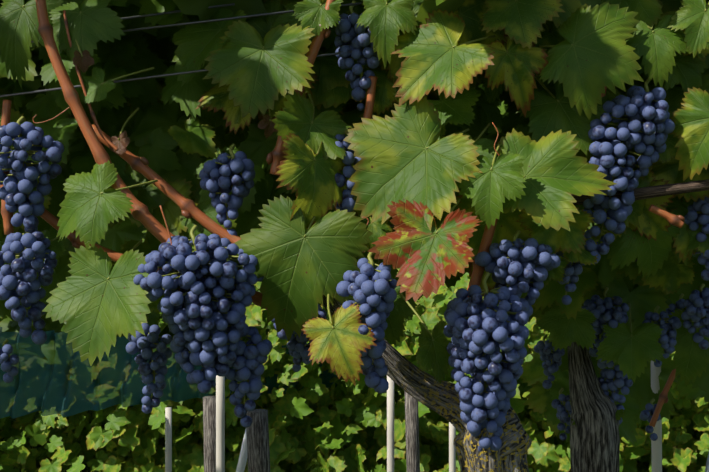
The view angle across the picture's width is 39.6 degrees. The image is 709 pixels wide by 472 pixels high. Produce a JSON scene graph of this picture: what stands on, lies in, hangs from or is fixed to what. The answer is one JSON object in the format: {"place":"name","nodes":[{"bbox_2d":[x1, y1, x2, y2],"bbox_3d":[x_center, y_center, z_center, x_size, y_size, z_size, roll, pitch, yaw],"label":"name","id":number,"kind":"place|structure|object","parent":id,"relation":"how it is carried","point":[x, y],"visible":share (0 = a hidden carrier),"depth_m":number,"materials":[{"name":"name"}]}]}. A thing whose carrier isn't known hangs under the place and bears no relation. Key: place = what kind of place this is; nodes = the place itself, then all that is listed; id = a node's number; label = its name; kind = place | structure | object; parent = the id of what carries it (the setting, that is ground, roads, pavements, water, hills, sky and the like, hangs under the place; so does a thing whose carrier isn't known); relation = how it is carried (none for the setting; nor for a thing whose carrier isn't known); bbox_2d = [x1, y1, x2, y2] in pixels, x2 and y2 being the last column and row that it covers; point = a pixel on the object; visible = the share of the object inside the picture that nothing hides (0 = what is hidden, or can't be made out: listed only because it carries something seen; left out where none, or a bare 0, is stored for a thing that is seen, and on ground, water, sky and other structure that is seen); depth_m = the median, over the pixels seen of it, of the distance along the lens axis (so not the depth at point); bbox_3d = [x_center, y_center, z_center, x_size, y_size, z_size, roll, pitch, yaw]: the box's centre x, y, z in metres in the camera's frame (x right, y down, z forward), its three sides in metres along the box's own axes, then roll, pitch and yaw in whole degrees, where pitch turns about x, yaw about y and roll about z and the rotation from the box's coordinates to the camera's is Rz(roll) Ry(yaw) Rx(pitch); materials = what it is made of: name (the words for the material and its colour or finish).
{"place":"outdoors","nodes":[
{"label":"outdoors","id":0,"kind":"place"},
{"label":"ground","id":1,"kind":"structure","parent":0,"visible":0},
{"bbox_2d":[165,407,171,471],"bbox_3d":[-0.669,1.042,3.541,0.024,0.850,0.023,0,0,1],"label":"stake","id":2,"kind":"object","parent":1,"relation":"on","point":[168,439],"visible":1,"depth_m":3.53,"materials":[{"name":"white metal"}]},
{"bbox_2d":[203,396,215,471],"bbox_3d":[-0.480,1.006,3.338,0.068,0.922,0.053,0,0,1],"label":"wooden post","id":3,"kind":"object","parent":1,"relation":"on","point":[209,419],"visible":0.79,"depth_m":3.31,"materials":[{"name":"grey wood"}]},
{"bbox_2d":[216,375,224,471],"bbox_3d":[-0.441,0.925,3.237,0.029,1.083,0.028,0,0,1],"label":"stake","id":4,"kind":"object","parent":1,"relation":"on","point":[220,424],"visible":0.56,"depth_m":3.23,"materials":[{"name":"white plastic"}]},
{"bbox_2d":[236,430,247,471],"bbox_3d":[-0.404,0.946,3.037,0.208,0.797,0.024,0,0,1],"label":"white stake","id":5,"kind":"object","parent":1,"relation":"on","point":[242,461],"visible":0.37,"depth_m":3.02,"materials":[{"name":"white"}]},
{"bbox_2d":[246,409,269,471],"bbox_3d":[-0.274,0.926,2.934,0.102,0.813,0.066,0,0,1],"label":"wooden post","id":6,"kind":"object","parent":1,"relation":"on","point":[258,451],"visible":0.88,"depth_m":2.91,"materials":[{"name":"grey wood"}]},
{"bbox_2d":[0,101,699,471],"bbox_3d":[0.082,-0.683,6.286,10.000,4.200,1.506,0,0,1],"label":"hedge","id":7,"kind":"object","parent":1,"relation":"on","point":[396,393],"depth_m":5.75,"materials":[{"name":"green plant"}]},
{"bbox_2d":[0,0,708,471],"bbox_3d":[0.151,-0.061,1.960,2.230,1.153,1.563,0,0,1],"label":"vine","id":8,"kind":"object","parent":1,"relation":"on","point":[174,136],"depth_m":1.46,"materials":[{"name":"plant"}]},
{"bbox_2d":[0,0,684,426],"bbox_3d":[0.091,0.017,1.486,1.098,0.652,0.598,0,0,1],"label":"vine canes","id":9,"kind":"object","parent":8,"relation":"attached to","point":[96,136],"visible":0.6,"depth_m":1.24,"materials":[{"name":"brown plant"}]},
{"bbox_2d":[0,0,708,424],"bbox_3d":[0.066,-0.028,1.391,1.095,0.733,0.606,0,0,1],"label":"vine leaves","id":10,"kind":"object","parent":8,"relation":"attached to","point":[408,182],"visible":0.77,"depth_m":1.22,"materials":[{"name":"green plant"}]},
{"bbox_2d":[571,179,708,204],"bbox_3d":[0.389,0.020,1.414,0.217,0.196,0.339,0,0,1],"label":"vine arms","id":11,"kind":"object","parent":8,"relation":"attached to","point":[666,190],"visible":0.38,"depth_m":1.25},
{"bbox_2d":[0,0,708,471],"bbox_3d":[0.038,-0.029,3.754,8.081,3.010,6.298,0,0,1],"label":"vegetation row","id":12,"kind":"object","parent":1,"relation":"on","point":[320,422],"visible":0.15,"depth_m":4.43,"materials":[{"name":"green plant"}]},
{"bbox_2d":[0,327,341,417],"bbox_3d":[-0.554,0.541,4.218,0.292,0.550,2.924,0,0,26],"label":"netting","id":13,"kind":"object","parent":12,"relation":"on","point":[63,380],"visible":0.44,"depth_m":3.40,"materials":[{"name":"teal fabric"}]},
{"bbox_2d":[0,2,700,261],"bbox_3d":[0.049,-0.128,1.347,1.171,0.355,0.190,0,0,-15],"label":"trellis wires","id":14,"kind":"object","parent":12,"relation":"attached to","point":[180,24],"visible":0.44,"depth_m":1.27,"materials":[{"name":"grey metal"}]},
{"bbox_2d":[0,0,708,435],"bbox_3d":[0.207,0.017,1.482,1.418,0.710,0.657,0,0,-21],"label":"grape petioles","id":15,"kind":"object","parent":12,"relation":"on","point":[232,156],"visible":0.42,"depth_m":1.24,"materials":[{"name":"green plant"}]},
{"bbox_2d":[0,12,708,450],"bbox_3d":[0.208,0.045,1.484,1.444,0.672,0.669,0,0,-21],"label":"grape bunches","id":16,"kind":"object","parent":15,"relation":"on","point":[190,328],"visible":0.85,"depth_m":1.22,"materials":[{"name":"blue food"}]},
{"bbox_2d":[387,376,393,471],"bbox_3d":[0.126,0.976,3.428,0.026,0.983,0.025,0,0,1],"label":"stake","id":17,"kind":"object","parent":1,"relation":"on","point":[390,429],"visible":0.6,"depth_m":3.42,"materials":[{"name":"white plastic"}]},
{"bbox_2d":[404,391,419,471],"bbox_3d":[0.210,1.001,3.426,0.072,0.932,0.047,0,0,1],"label":"wooden post","id":18,"kind":"object","parent":1,"relation":"on","point":[412,436],"visible":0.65,"depth_m":3.41,"materials":[{"name":"grey wood"}]},
{"bbox_2d":[449,422,455,471],"bbox_3d":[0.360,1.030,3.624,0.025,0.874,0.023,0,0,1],"label":"stake","id":19,"kind":"object","parent":1,"relation":"on","point":[452,450],"visible":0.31,"depth_m":3.62,"materials":[{"name":"white plastic"}]},
{"bbox_2d":[651,360,661,471],"bbox_3d":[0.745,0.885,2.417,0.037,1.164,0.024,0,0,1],"label":"stake","id":20,"kind":"object","parent":1,"relation":"on","point":[656,450],"visible":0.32,"depth_m":2.41,"materials":[{"name":"grey metal"}]},
{"bbox_2d":[705,453,708,471],"bbox_3d":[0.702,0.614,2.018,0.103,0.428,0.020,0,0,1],"label":"metal stake","id":21,"kind":"object","parent":1,"relation":"on","point":[707,467],"depth_m":2.02,"materials":[{"name":"grey metal"}]}
]}

